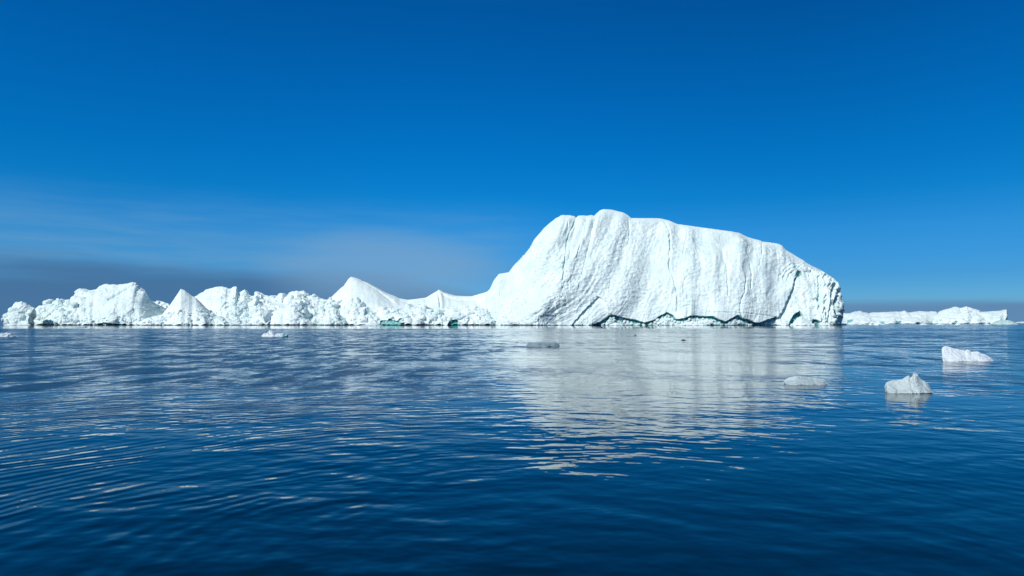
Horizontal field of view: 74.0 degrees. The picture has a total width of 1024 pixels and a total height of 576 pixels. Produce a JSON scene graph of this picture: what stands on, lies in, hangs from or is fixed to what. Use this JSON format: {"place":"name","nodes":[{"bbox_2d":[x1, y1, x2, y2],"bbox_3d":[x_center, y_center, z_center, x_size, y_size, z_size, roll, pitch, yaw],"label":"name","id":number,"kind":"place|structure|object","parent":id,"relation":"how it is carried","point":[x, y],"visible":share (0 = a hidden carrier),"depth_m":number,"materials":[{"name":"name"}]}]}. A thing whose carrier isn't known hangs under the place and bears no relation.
{"place":"outdoors","nodes":[
{"label":"outdoors","id":0,"kind":"place"},
{"bbox_2d":[0,323,1023,575],"bbox_3d":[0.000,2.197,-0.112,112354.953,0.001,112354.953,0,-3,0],"label":"sea","id":1,"kind":"structure","parent":0,"point":[394,451],"depth_m":11.64,"materials":[{"name":"blue liquid"}]},
{"bbox_2d":[0,332,15,336],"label":"growler","id":2,"kind":"object","parent":1,"relation":"on","point":[6,334],"visible":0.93,"depth_m":107.70,"materials":[{"name":"white ice"}]},
{"bbox_2d":[1,301,36,324],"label":"iceberg","id":3,"kind":"object","parent":1,"relation":"on","point":[21,312],"visible":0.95,"depth_m":592.79,"materials":[{"name":"white ice"}]},
{"bbox_2d":[7,323,30,324],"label":"ice floe","id":4,"kind":"object","parent":1,"relation":"on","point":[18,324],"visible":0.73,"depth_m":584.42,"materials":[{"name":"white ice"}]},
{"bbox_2d":[34,282,165,324],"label":"iceberg","id":5,"kind":"object","parent":1,"relation":"on","point":[131,303],"visible":0.73,"depth_m":624.57,"materials":[{"name":"white ice"}]},
{"bbox_2d":[154,301,169,308],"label":"iceberg","id":6,"kind":"object","parent":1,"relation":"on","point":[164,304],"visible":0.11,"depth_m":698.09,"materials":[{"name":"white ice"}]},
{"bbox_2d":[162,289,216,324],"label":"iceberg","id":7,"kind":"object","parent":1,"relation":"on","point":[184,308],"visible":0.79,"depth_m":609.71,"materials":[{"name":"white ice"}]},
{"bbox_2d":[132,312,269,324],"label":"iceberg","id":8,"kind":"object","parent":1,"relation":"on","point":[161,319],"visible":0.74,"depth_m":607.04,"materials":[{"name":"white ice"}]},
{"bbox_2d":[195,286,341,324],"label":"iceberg","id":9,"kind":"object","parent":1,"relation":"on","point":[232,303],"visible":0.6,"depth_m":650.21,"materials":[{"name":"white ice"}]},
{"bbox_2d":[261,330,287,336],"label":"growler","id":10,"kind":"object","parent":1,"relation":"on","point":[270,333],"visible":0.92,"depth_m":107.74,"materials":[{"name":"white ice"}]},
{"bbox_2d":[269,307,315,324],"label":"iceberg","id":11,"kind":"object","parent":1,"relation":"on","point":[289,316],"visible":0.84,"depth_m":611.39,"materials":[{"name":"white ice"}]},
{"bbox_2d":[319,307,347,324],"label":"iceberg","id":12,"kind":"object","parent":1,"relation":"on","point":[332,316],"visible":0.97,"depth_m":610.23,"materials":[{"name":"white ice"}]},
{"bbox_2d":[346,306,376,324],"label":"iceberg","id":13,"kind":"object","parent":1,"relation":"on","point":[360,315],"visible":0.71,"depth_m":617.08,"materials":[{"name":"white ice"}]},
{"bbox_2d":[361,323,381,325],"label":"ice floe","id":14,"kind":"object","parent":1,"relation":"on","point":[372,324],"visible":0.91,"depth_m":495.96,"materials":[{"name":"white ice"}]},
{"bbox_2d":[331,277,485,308],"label":"iceberg","id":15,"kind":"object","parent":1,"relation":"on","point":[369,295],"visible":0.41,"depth_m":679.05,"materials":[{"name":"white ice"}]},
{"bbox_2d":[340,297,495,324],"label":"iceberg","id":16,"kind":"object","parent":1,"relation":"on","point":[424,314],"visible":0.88,"depth_m":621.96,"materials":[{"name":"white ice"}]},
{"bbox_2d":[526,342,559,346],"bbox_3d":[2.908,5.609,63.503,3.122,1.216,2.662,0,-3,0],"label":"growler","id":17,"kind":"object","parent":1,"relation":"on","point":[542,344],"visible":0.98,"depth_m":63.22,"materials":[{"name":"white ice"}]},
{"bbox_2d":[486,209,844,324],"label":"iceberg","id":18,"kind":"object","parent":1,"relation":"on","point":[605,267],"visible":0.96,"depth_m":621.32,"materials":[{"name":"white ice"}]},
{"bbox_2d":[678,321,703,324],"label":"ice floe","id":19,"kind":"object","parent":1,"relation":"on","point":[691,323],"visible":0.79,"depth_m":562.63,"materials":[{"name":"white ice"}]},
{"bbox_2d":[790,316,814,325],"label":"ice block","id":20,"kind":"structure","parent":1,"relation":"on","point":[801,321],"depth_m":554.10,"materials":[{"name":"white ice"}]},
{"bbox_2d":[784,376,827,384],"bbox_3d":[10.671,3.518,24.636,1.899,0.666,1.191,1,-3,-23],"label":"growler","id":21,"kind":"object","parent":1,"relation":"on","point":[799,380],"visible":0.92,"depth_m":24.42,"materials":[{"name":"white ice"}]},
{"bbox_2d":[817,323,831,325],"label":"ice block","id":22,"kind":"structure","parent":1,"relation":"on","point":[824,324],"depth_m":552.00,"materials":[{"name":"white ice"}]},
{"bbox_2d":[847,321,866,324],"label":"ice floe","id":23,"kind":"object","parent":1,"relation":"on","point":[853,323],"visible":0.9,"depth_m":751.27,"materials":[{"name":"white ice"}]},
{"bbox_2d":[868,320,884,324],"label":"ice block","id":24,"kind":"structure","parent":1,"relation":"on","point":[872,322],"depth_m":633.74,"materials":[{"name":"white ice"}]},
{"bbox_2d":[842,310,936,323],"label":"iceberg","id":25,"kind":"object","parent":1,"relation":"on","point":[905,317],"visible":0.84,"depth_m":1287.02,"materials":[{"name":"white ice"}]},
{"bbox_2d":[884,372,932,393],"bbox_3d":[12.665,3.180,21.651,1.737,1.000,1.104,0,-3,0],"label":"growler","id":26,"kind":"object","parent":1,"relation":"on","point":[914,384],"visible":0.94,"depth_m":21.50,"materials":[{"name":"white ice"}]},
{"bbox_2d":[932,306,989,323],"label":"iceberg","id":27,"kind":"object","parent":1,"relation":"on","point":[962,315],"visible":0.8,"depth_m":1265.19,"materials":[{"name":"white ice"}]},
{"bbox_2d":[942,346,993,361],"bbox_3d":[26.317,4.160,39.454,3.610,1.584,1.849,0,-3,0],"label":"growler","id":28,"kind":"object","parent":1,"relation":"on","point":[951,354],"visible":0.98,"depth_m":39.13,"materials":[{"name":"white ice"}]},
{"bbox_2d":[980,310,1007,323],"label":"iceberg","id":29,"kind":"object","parent":1,"relation":"on","point":[990,317],"visible":0.55,"depth_m":1271.47,"materials":[{"name":"white ice"}]},
{"bbox_2d":[991,320,1018,324],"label":"iceberg","id":30,"kind":"object","parent":1,"relation":"on","point":[1004,322],"visible":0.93,"depth_m":720.20,"materials":[{"name":"white ice"}]},
{"bbox_2d":[0,0,1023,322],"label":"sky","id":31,"kind":"structure","parent":0,"point":[407,149],"materials":[{"name":"blue"}]}
]}

